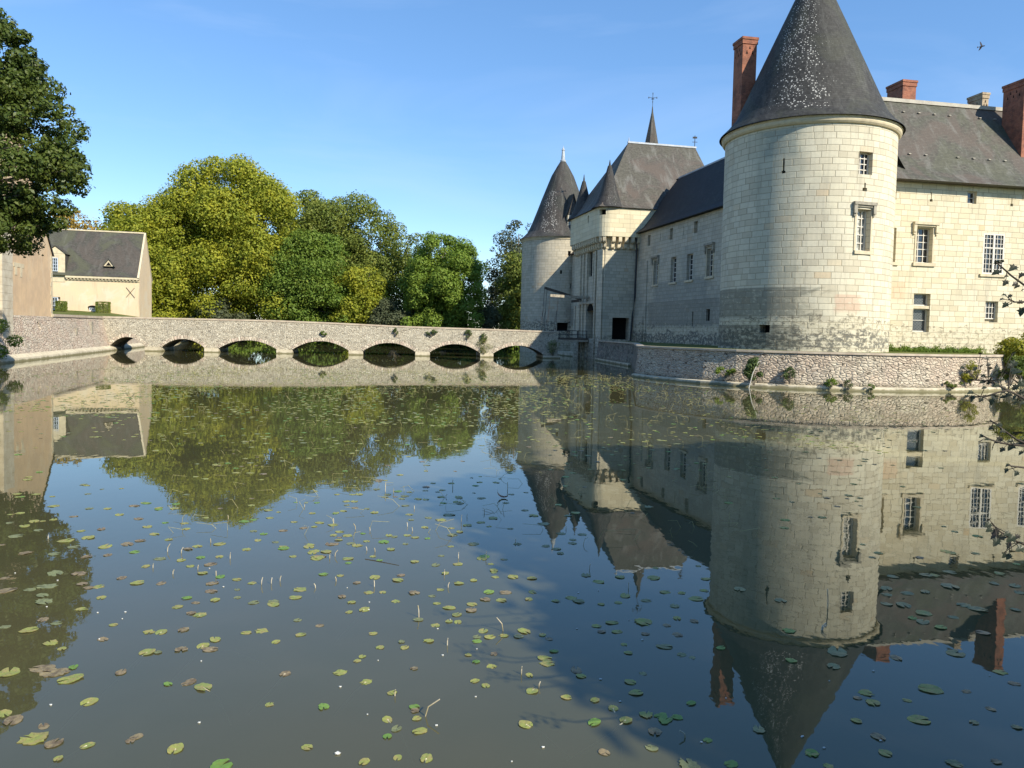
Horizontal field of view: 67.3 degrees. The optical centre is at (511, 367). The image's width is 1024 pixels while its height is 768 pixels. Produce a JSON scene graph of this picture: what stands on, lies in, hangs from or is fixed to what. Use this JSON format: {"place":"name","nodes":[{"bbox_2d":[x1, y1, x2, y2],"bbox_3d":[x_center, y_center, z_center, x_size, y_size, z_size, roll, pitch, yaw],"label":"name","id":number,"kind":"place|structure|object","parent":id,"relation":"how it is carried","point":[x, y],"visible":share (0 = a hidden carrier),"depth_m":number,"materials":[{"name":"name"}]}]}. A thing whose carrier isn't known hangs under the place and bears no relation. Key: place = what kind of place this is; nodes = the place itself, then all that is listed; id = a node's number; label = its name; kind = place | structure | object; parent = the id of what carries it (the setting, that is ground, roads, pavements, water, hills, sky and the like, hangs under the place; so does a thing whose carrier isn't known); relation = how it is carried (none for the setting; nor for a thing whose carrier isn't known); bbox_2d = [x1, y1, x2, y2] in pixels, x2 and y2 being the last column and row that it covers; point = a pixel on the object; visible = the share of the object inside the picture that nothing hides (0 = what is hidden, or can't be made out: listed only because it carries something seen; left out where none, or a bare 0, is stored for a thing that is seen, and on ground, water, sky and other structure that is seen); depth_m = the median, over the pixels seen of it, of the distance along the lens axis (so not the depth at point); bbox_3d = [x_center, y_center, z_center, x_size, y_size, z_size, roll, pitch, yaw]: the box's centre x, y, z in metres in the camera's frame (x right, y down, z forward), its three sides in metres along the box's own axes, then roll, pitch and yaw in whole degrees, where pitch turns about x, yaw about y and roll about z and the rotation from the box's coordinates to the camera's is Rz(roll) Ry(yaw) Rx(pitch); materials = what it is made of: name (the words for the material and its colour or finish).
{"place":"outdoors","nodes":[
{"label":"outdoors","id":0,"kind":"place"},
{"bbox_2d":[53,310,135,316],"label":"lawn","id":1,"kind":"structure","parent":0,"point":[72,312],"depth_m":107.30,"materials":[{"name":"green plant"}]},
{"bbox_2d":[0,117,54,337],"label":"gabled building","id":2,"kind":"structure","parent":1,"relation":"on","point":[26,286],"depth_m":67.38,"materials":[{"name":"paint"}]},
{"bbox_2d":[0,8,95,257],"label":"oak tree","id":3,"kind":"object","parent":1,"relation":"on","point":[53,155],"visible":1,"depth_m":44.56,"materials":[{"name":"green plant"}]},
{"bbox_2d":[55,301,67,310],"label":"clipped hedge","id":4,"kind":"object","parent":1,"relation":"on","point":[63,303],"visible":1,"depth_m":108.95,"materials":[{"name":"green plant"}]},
{"bbox_2d":[49,229,151,316],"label":"house","id":5,"kind":"structure","parent":1,"relation":"on","point":[91,268],"depth_m":112.28,"materials":[{"name":"paint"}]},
{"bbox_2d":[52,258,57,270],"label":"window","id":6,"kind":"structure","parent":5,"relation":"in","point":[55,260],"depth_m":109.70,"materials":[{"name":"grey paint"}]},
{"bbox_2d":[95,301,110,312],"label":"clipped hedge","id":7,"kind":"object","parent":1,"relation":"on","point":[97,307],"visible":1,"depth_m":110.25,"materials":[{"name":"green plant"}]},
{"bbox_2d":[189,296,250,319],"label":"shrub","id":8,"kind":"object","parent":1,"relation":"on","point":[220,314],"visible":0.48,"depth_m":145.61,"materials":[{"name":"green plant"}]},
{"bbox_2d":[190,340,517,348],"bbox_3d":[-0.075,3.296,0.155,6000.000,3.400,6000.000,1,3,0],"label":"ground","id":9,"kind":"structure","parent":0,"point":[454,345],"depth_m":149.99,"materials":[{"name":"green plant"}]},
{"bbox_2d":[49,207,101,229],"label":"golden tree","id":10,"kind":"object","parent":9,"relation":"on","point":[74,223],"visible":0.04,"depth_m":157.51,"materials":[{"name":"green plant"}]},
{"bbox_2d":[0,314,189,363],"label":"quay wall","id":11,"kind":"structure","parent":9,"relation":"on","point":[56,335],"depth_m":74.47,"materials":[{"name":"stone"}]},
{"bbox_2d":[0,318,23,358],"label":"shrub","id":12,"kind":"object","parent":11,"relation":"attached to","point":[3,351],"visible":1,"depth_m":59.61,"materials":[{"name":"green plant"}]},
{"bbox_2d":[95,194,194,317],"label":"plane tree","id":13,"kind":"object","parent":9,"relation":"on","point":[138,217],"visible":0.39,"depth_m":142.28,"materials":[{"name":"green plant"}]},
{"bbox_2d":[142,153,313,320],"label":"plane tree","id":14,"kind":"object","parent":9,"relation":"on","point":[230,246],"visible":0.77,"depth_m":145.64,"materials":[{"name":"green plant"}]},
{"bbox_2d":[269,189,330,233],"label":"leafy tree","id":15,"kind":"object","parent":9,"relation":"on","point":[312,196],"visible":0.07,"depth_m":162.85,"materials":[{"name":"green plant"}]},
{"bbox_2d":[249,227,352,322],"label":"leafy tree","id":16,"kind":"object","parent":9,"relation":"on","point":[307,287],"visible":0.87,"depth_m":145.59,"materials":[{"name":"green plant"}]},
{"bbox_2d":[289,189,406,323],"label":"leafy tree","id":17,"kind":"object","parent":9,"relation":"on","point":[337,218],"visible":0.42,"depth_m":158.27,"materials":[{"name":"green plant"}]},
{"bbox_2d":[329,262,391,323],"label":"leafy tree","id":18,"kind":"object","parent":9,"relation":"on","point":[364,297],"visible":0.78,"depth_m":146.29,"materials":[{"name":"green plant"}]},
{"bbox_2d":[238,340,519,348],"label":"waterside scrub","id":19,"kind":"object","parent":9,"relation":"on","point":[381,344],"visible":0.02,"depth_m":148.83,"materials":[{"name":"green plant"}]},
{"bbox_2d":[366,297,418,325],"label":"shrub","id":20,"kind":"object","parent":9,"relation":"on","point":[388,312],"visible":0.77,"depth_m":144.76,"materials":[{"name":"green plant"}]},
{"bbox_2d":[373,233,433,312],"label":"leafy tree","id":21,"kind":"object","parent":9,"relation":"on","point":[400,264],"visible":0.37,"depth_m":155.55,"materials":[{"name":"green plant"}]},
{"bbox_2d":[397,230,488,328],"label":"leafy tree","id":22,"kind":"object","parent":9,"relation":"on","point":[437,284],"visible":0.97,"depth_m":142.70,"materials":[{"name":"green plant"}]},
{"bbox_2d":[472,304,502,328],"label":"shrub","id":23,"kind":"object","parent":9,"relation":"on","point":[491,314],"visible":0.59,"depth_m":144.79,"materials":[{"name":"green plant"}]},
{"bbox_2d":[492,250,521,329],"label":"leafy tree","id":24,"kind":"object","parent":9,"relation":"on","point":[512,299],"visible":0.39,"depth_m":147.70,"materials":[{"name":"green plant"}]},
{"bbox_2d":[482,220,531,329],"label":"leafy tree","id":25,"kind":"object","parent":9,"relation":"on","point":[492,292],"visible":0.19,"depth_m":160.93,"materials":[{"name":"green plant"}]},
{"bbox_2d":[960,260,1023,559],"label":"maple tree","id":26,"kind":"object","parent":9,"relation":"on","point":[996,538],"visible":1,"depth_m":4.71,"materials":[{"name":"green plant"}]},
{"bbox_2d":[0,341,1023,767],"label":"moat water","id":27,"kind":"structure","parent":0,"point":[816,571],"depth_m":11.16,"materials":[{"name":"blue liquid"}]},
{"bbox_2d":[0,709,11,717],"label":"lily pad","id":28,"kind":"object","parent":27,"relation":"on","point":[5,712],"visible":1,"depth_m":6.65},
{"bbox_2d":[0,587,17,593],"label":"lily pad","id":29,"kind":"object","parent":27,"relation":"on","point":[4,590],"visible":1,"depth_m":9.65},
{"bbox_2d":[0,667,19,676],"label":"lily pad","id":30,"kind":"object","parent":27,"relation":"on","point":[5,672],"visible":1,"depth_m":7.42,"materials":[{"name":"plant"}]},
{"bbox_2d":[3,714,22,724],"bbox_3d":[-4.234,2.993,6.526,0.142,0.013,0.176,3,3,-10],"label":"lily pad","id":31,"kind":"object","parent":27,"relation":"on","point":[15,719],"visible":1,"depth_m":6.53,"materials":[{"name":"plant"}]},
{"bbox_2d":[18,626,38,632],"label":"lily pad","id":32,"kind":"object","parent":27,"relation":"on","point":[29,629],"visible":1,"depth_m":8.44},
{"bbox_2d":[17,731,48,744],"bbox_3d":[-3.889,3.017,6.267,0.250,0.017,0.219,-1,2,13],"label":"lily pad","id":33,"kind":"object","parent":27,"relation":"on","point":[36,738],"visible":1,"depth_m":6.25,"materials":[{"name":"plant"}]},
{"bbox_2d":[29,664,55,672],"bbox_3d":[-4.595,2.942,7.526,0.225,0.016,0.188,2,3,10],"label":"lily pad","id":34,"kind":"object","parent":27,"relation":"on","point":[40,668],"visible":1,"depth_m":7.51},
{"bbox_2d":[35,598,51,604],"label":"lily pad","id":35,"kind":"object","parent":27,"relation":"on","point":[42,601],"visible":1,"depth_m":9.30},
{"bbox_2d":[34,583,57,588],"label":"lily pad","id":36,"kind":"object","parent":27,"relation":"on","point":[47,586],"visible":1,"depth_m":9.83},
{"bbox_2d":[44,738,63,747],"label":"lily pad","id":37,"kind":"object","parent":27,"relation":"on","point":[50,744],"visible":1,"depth_m":6.18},
{"bbox_2d":[39,667,69,676],"bbox_3d":[-4.422,2.949,7.442,0.270,0.019,0.210,3,2,-4],"label":"lily pad","id":38,"kind":"object","parent":27,"relation":"on","point":[53,672],"visible":1,"depth_m":7.43,"materials":[{"name":"plant"}]},
{"bbox_2d":[47,570,63,575],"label":"lily pad","id":39,"kind":"object","parent":27,"relation":"on","point":[53,572],"visible":1,"depth_m":10.36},
{"bbox_2d":[57,673,83,683],"bbox_3d":[-4.279,3.034,7.222,0.492,0.159,0.180,-3,3,-45],"label":"lily pad","id":40,"kind":"object","parent":27,"relation":"on","point":[72,678],"visible":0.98,"depth_m":7.30,"materials":[{"name":"plant"}]},
{"bbox_2d":[80,742,94,748],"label":"lily pad","id":41,"kind":"object","parent":27,"relation":"on","point":[86,745],"visible":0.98,"depth_m":6.17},
{"bbox_2d":[80,697,97,705],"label":"lily pad","id":42,"kind":"object","parent":27,"relation":"on","point":[90,701],"visible":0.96,"depth_m":6.88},
{"bbox_2d":[139,649,155,655],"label":"lily pad","id":43,"kind":"object","parent":27,"relation":"on","point":[147,651],"visible":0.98,"depth_m":7.95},
{"bbox_2d":[167,743,183,753],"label":"lily pad","id":44,"kind":"object","parent":27,"relation":"on","point":[177,747],"visible":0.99,"depth_m":6.15,"materials":[{"name":"plant"}]},
{"bbox_2d":[181,678,196,685],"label":"lily pad","id":45,"kind":"object","parent":27,"relation":"on","point":[190,681],"visible":1,"depth_m":7.30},
{"bbox_2d":[194,683,211,690],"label":"lily pad","id":46,"kind":"object","parent":27,"relation":"on","point":[202,686],"visible":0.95,"depth_m":7.21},
{"bbox_2d":[202,647,217,651],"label":"lily pad","id":47,"kind":"object","parent":27,"relation":"on","point":[208,649],"visible":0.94,"depth_m":8.04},
{"bbox_2d":[210,758,232,767],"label":"lily pad","id":48,"kind":"object","parent":27,"relation":"on","point":[219,763],"visible":1,"depth_m":5.94,"materials":[{"name":"plant"}]},
{"bbox_2d":[103,316,559,358],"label":"stone bridge","id":49,"kind":"structure","parent":27,"relation":"on","point":[208,335],"depth_m":95.47,"materials":[{"name":"stone"}]},
{"bbox_2d":[2,363,774,546],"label":"water weed stems","id":50,"kind":"object","parent":27,"relation":"on","point":[421,420],"visible":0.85,"depth_m":33.80,"materials":[{"name":"plant"}]},
{"bbox_2d":[412,727,426,733],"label":"lily pad","id":51,"kind":"object","parent":27,"relation":"on","point":[421,730],"visible":1,"depth_m":6.51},
{"bbox_2d":[420,753,432,762],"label":"lily pad","id":52,"kind":"object","parent":27,"relation":"on","point":[427,757],"visible":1,"depth_m":6.09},
{"bbox_2d":[0,353,1023,639],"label":"lily pads","id":53,"kind":"object","parent":27,"relation":"on","point":[480,557],"visible":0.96,"depth_m":22.56,"materials":[{"name":"plant"}]},
{"bbox_2d":[519,720,532,728],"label":"lily pad","id":54,"kind":"object","parent":27,"relation":"on","point":[524,723],"visible":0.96,"depth_m":6.65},
{"bbox_2d":[539,660,554,666],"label":"lily pad","id":55,"kind":"object","parent":27,"relation":"on","point":[546,663],"visible":1,"depth_m":7.89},
{"bbox_2d":[520,145,578,352],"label":"round tower","id":56,"kind":"structure","parent":27,"relation":"on","point":[546,252],"depth_m":125.19,"materials":[{"name":"beige"}]},
{"bbox_2d":[558,351,630,365],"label":"wall footing","id":57,"kind":"object","parent":27,"relation":"in","point":[566,353],"depth_m":93.56,"materials":[{"name":"stone"}]},
{"bbox_2d":[588,718,600,725],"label":"lily pad","id":58,"kind":"object","parent":27,"relation":"on","point":[595,721],"visible":1,"depth_m":6.72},
{"bbox_2d":[619,716,631,724],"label":"lily pad","id":59,"kind":"object","parent":27,"relation":"on","point":[625,719],"visible":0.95,"depth_m":6.77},
{"bbox_2d":[628,689,642,694],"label":"lily pad","id":60,"kind":"object","parent":27,"relation":"on","point":[634,692],"visible":1,"depth_m":7.29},
{"bbox_2d":[634,618,651,625],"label":"lily pad","id":61,"kind":"object","parent":27,"relation":"on","point":[642,621],"visible":1,"depth_m":9.09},
{"bbox_2d":[639,711,652,717],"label":"lily pad","id":62,"kind":"object","parent":27,"relation":"on","point":[645,715],"visible":1,"depth_m":6.87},
{"bbox_2d":[648,727,661,734],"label":"lily pad","id":63,"kind":"object","parent":27,"relation":"on","point":[652,730],"visible":1,"depth_m":6.59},
{"bbox_2d":[658,717,672,723],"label":"lily pad","id":64,"kind":"object","parent":27,"relation":"on","point":[664,721],"visible":1,"depth_m":6.77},
{"bbox_2d":[679,758,700,767],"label":"lily pad","id":65,"kind":"object","parent":27,"relation":"on","point":[689,764],"visible":1,"depth_m":6.10,"materials":[{"name":"plant"}]},
{"bbox_2d":[724,760,737,767],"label":"lily pad","id":66,"kind":"object","parent":27,"relation":"on","point":[732,763],"visible":1,"depth_m":6.12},
{"bbox_2d":[753,725,764,732],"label":"lily pad","id":67,"kind":"object","parent":27,"relation":"on","point":[759,730],"visible":1,"depth_m":6.65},
{"bbox_2d":[596,340,1021,391],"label":"retaining wall","id":68,"kind":"structure","parent":27,"relation":"in","point":[890,372],"depth_m":51.71,"materials":[{"name":"stone"}]},
{"bbox_2d":[714,366,736,378],"bbox_3d":[14.566,0.337,52.658,1.568,0.885,0.759,1,3,0],"label":"wall plant","id":69,"kind":"object","parent":68,"relation":"attached to","point":[724,375],"depth_m":52.61,"materials":[{"name":"green plant"}]},
{"bbox_2d":[743,356,763,384],"bbox_3d":[16.128,0.232,51.382,1.480,1.951,0.914,1,3,0],"label":"wall plant","id":70,"kind":"object","parent":68,"relation":"attached to","point":[752,364],"depth_m":51.23,"materials":[{"name":"green plant"}]},
{"bbox_2d":[782,367,795,383],"bbox_3d":[18.330,0.528,50.962,0.902,1.187,0.758,1,3,0],"label":"wall plant","id":71,"kind":"object","parent":68,"relation":"attached to","point":[789,373],"depth_m":50.97,"materials":[{"name":"green plant"}]},
{"bbox_2d":[824,377,838,388],"bbox_3d":[20.922,1.027,50.363,0.905,0.772,0.689,1,3,0],"label":"wall plant","id":72,"kind":"object","parent":68,"relation":"attached to","point":[829,382],"depth_m":50.25,"materials":[{"name":"green plant"}]},
{"bbox_2d":[961,360,981,385],"bbox_3d":[30.937,0.374,51.903,1.295,1.793,1.003,1,3,0],"label":"wall plant","id":73,"kind":"object","parent":68,"relation":"attached to","point":[965,377],"depth_m":51.83,"materials":[{"name":"green plant"}]},
{"bbox_2d":[991,332,1023,369],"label":"shrub","id":74,"kind":"object","parent":68,"relation":"on","point":[1010,346],"visible":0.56,"depth_m":55.93,"materials":[{"name":"green plant"}]},
{"bbox_2d":[996,355,1023,383],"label":"shrub","id":75,"kind":"object","parent":68,"relation":"on","point":[1020,360],"visible":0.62,"depth_m":53.51,"materials":[{"name":"green plant"}]},
{"bbox_2d":[827,646,847,656],"bbox_3d":[3.529,3.083,8.342,0.207,0.019,0.246,3,5,22],"label":"lily pad","id":76,"kind":"object","parent":27,"relation":"on","point":[833,651],"visible":1,"depth_m":8.34,"materials":[{"name":"plant"}]},
{"bbox_2d":[857,689,873,695],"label":"lily pad","id":77,"kind":"object","parent":27,"relation":"on","point":[866,692],"visible":1,"depth_m":7.40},
{"bbox_2d":[866,699,880,705],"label":"lily pad","id":78,"kind":"object","parent":27,"relation":"on","point":[871,701],"visible":1,"depth_m":7.20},
{"bbox_2d":[870,732,885,740],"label":"lily pad","id":79,"kind":"object","parent":27,"relation":"on","point":[875,735],"visible":1,"depth_m":6.58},
{"bbox_2d":[878,749,892,756],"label":"lily pad","id":80,"kind":"object","parent":27,"relation":"on","point":[884,752],"visible":1,"depth_m":6.33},
{"bbox_2d":[907,715,930,723],"bbox_3d":[3.647,3.158,6.895,0.197,0.015,0.162,0,3,1],"label":"lily pad","id":81,"kind":"object","parent":27,"relation":"on","point":[915,718],"visible":1,"depth_m":6.90,"materials":[{"name":"plant"}]},
{"bbox_2d":[915,610,931,615],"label":"lily pad","id":82,"kind":"object","parent":27,"relation":"on","point":[923,612],"visible":1,"depth_m":9.58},
{"bbox_2d":[918,684,943,693],"bbox_3d":[4.082,3.135,7.502,0.226,0.017,0.186,3,6,21],"label":"lily pad","id":83,"kind":"object","parent":27,"relation":"on","point":[930,688],"visible":1,"depth_m":7.50,"materials":[{"name":"plant"}]},
{"bbox_2d":[940,583,959,588],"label":"lily pad","id":84,"kind":"object","parent":27,"relation":"on","point":[948,585],"visible":1,"depth_m":10.68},
{"bbox_2d":[944,759,963,767],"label":"lily pad","id":85,"kind":"object","parent":27,"relation":"on","point":[953,762],"visible":1,"depth_m":6.19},
{"bbox_2d":[945,649,965,656],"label":"lily pad","id":86,"kind":"object","parent":27,"relation":"on","point":[953,652],"visible":1,"depth_m":8.37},
{"bbox_2d":[967,606,987,611],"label":"lily pad","id":87,"kind":"object","parent":27,"relation":"on","point":[976,608],"visible":1,"depth_m":9.80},
{"bbox_2d":[0,0,1023,327],"label":"sky","id":88,"kind":"structure","parent":0,"point":[458,117],"materials":[{"name":"blue"}]},
{"bbox_2d":[620,341,993,354],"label":"terrace ground","id":89,"kind":"structure","parent":0,"point":[677,345],"depth_m":62.83,"materials":[{"name":"beige stone"}]},
{"bbox_2d":[569,251,574,350],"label":"castle wing","id":90,"kind":"structure","parent":89,"relation":"on","point":[572,293],"depth_m":123.49,"materials":[{"name":"stone"}]},
{"bbox_2d":[566,137,703,359],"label":"gatehouse","id":91,"kind":"object","parent":89,"relation":"on","point":[614,210],"visible":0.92,"depth_m":98.05,"materials":[{"name":"stone"}]},
{"bbox_2d":[539,286,589,341],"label":"drawbridge","id":92,"kind":"object","parent":91,"relation":"attached to","point":[566,295],"visible":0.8,"depth_m":100.75,"materials":[{"name":"grey wood"}]},
{"bbox_2d":[612,318,625,339],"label":"doorway","id":93,"kind":"structure","parent":91,"relation":"in","point":[618,324],"depth_m":98.52,"materials":[{"name":"black"}]},
{"bbox_2d":[645,97,657,142],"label":"chapel","id":94,"kind":"structure","parent":89,"relation":"on","point":[651,136],"depth_m":113.98,"materials":[{"name":"stone"}]},
{"bbox_2d":[629,157,904,345],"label":"castle wing","id":95,"kind":"structure","parent":89,"relation":"on","point":[677,277],"depth_m":85.18,"materials":[{"name":"stone"}]},
{"bbox_2d":[650,255,659,286],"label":"window","id":96,"kind":"structure","parent":95,"relation":"in","point":[656,256],"depth_m":91.65,"materials":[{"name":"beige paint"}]},
{"bbox_2d":[668,258,676,284],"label":"window","id":97,"kind":"structure","parent":95,"relation":"in","point":[674,265],"depth_m":86.81,"materials":[{"name":"beige paint"}]},
{"bbox_2d":[684,254,692,282],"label":"window","id":98,"kind":"structure","parent":95,"relation":"in","point":[691,256],"depth_m":82.75,"materials":[{"name":"beige paint"}]},
{"bbox_2d":[703,242,714,278],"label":"window","id":99,"kind":"structure","parent":95,"relation":"in","point":[712,251],"depth_m":78.11,"materials":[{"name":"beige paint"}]},
{"bbox_2d":[718,0,905,351],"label":"round tower","id":100,"kind":"structure","parent":89,"relation":"on","point":[807,250],"depth_m":56.62,"materials":[{"name":"stone"}]},
{"bbox_2d":[858,153,868,174],"bbox_3d":[25.419,-14.768,55.921,1.095,1.620,0.422,1,3,0],"label":"window","id":101,"kind":"structure","parent":100,"relation":"in","point":[863,157],"depth_m":55.99,"materials":[{"name":"beige paint"}]},
{"bbox_2d":[853,201,877,254],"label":"window","id":102,"kind":"structure","parent":100,"relation":"in","point":[860,215],"depth_m":55.92,"materials":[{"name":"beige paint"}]},
{"bbox_2d":[791,78,1023,352],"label":"castle wing","id":103,"kind":"structure","parent":89,"relation":"on","point":[959,219],"depth_m":64.92,"materials":[{"name":"stone"}]},
{"bbox_2d":[912,309,926,331],"bbox_3d":[34.052,-3.961,64.577,1.547,1.930,0.381,1,3,0],"label":"window","id":104,"kind":"structure","parent":103,"relation":"in","point":[919,315],"depth_m":64.64,"materials":[{"name":"glass"}]},
{"bbox_2d":[914,294,926,305],"bbox_3d":[34.090,-5.673,64.496,1.547,1.000,0.381,1,3,0],"label":"window","id":105,"kind":"structure","parent":103,"relation":"in","point":[919,299],"depth_m":64.57,"materials":[{"name":"glass"}]},
{"bbox_2d":[912,221,939,266],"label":"window","id":106,"kind":"structure","parent":103,"relation":"in","point":[921,245],"depth_m":64.06,"materials":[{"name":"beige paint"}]},
{"bbox_2d":[967,192,973,203],"bbox_3d":[38.506,-14.258,64.779,0.869,1.020,0.253,1,3,0],"label":"window","id":107,"kind":"structure","parent":103,"relation":"in","point":[970,200],"depth_m":64.82,"materials":[{"name":"glass"}]},
{"bbox_2d":[985,301,995,318],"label":"window","id":108,"kind":"structure","parent":103,"relation":"in","point":[990,306],"depth_m":65.71,"materials":[{"name":"beige paint"}]},
{"bbox_2d":[979,233,1004,276],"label":"window","id":109,"kind":"structure","parent":103,"relation":"in","point":[993,244],"depth_m":65.14,"materials":[{"name":"beige paint"}]},
{"bbox_2d":[889,342,986,352],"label":"grass tufts","id":110,"kind":"object","parent":89,"relation":"on","point":[892,348],"visible":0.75,"depth_m":63.81,"materials":[{"name":"green plant"}]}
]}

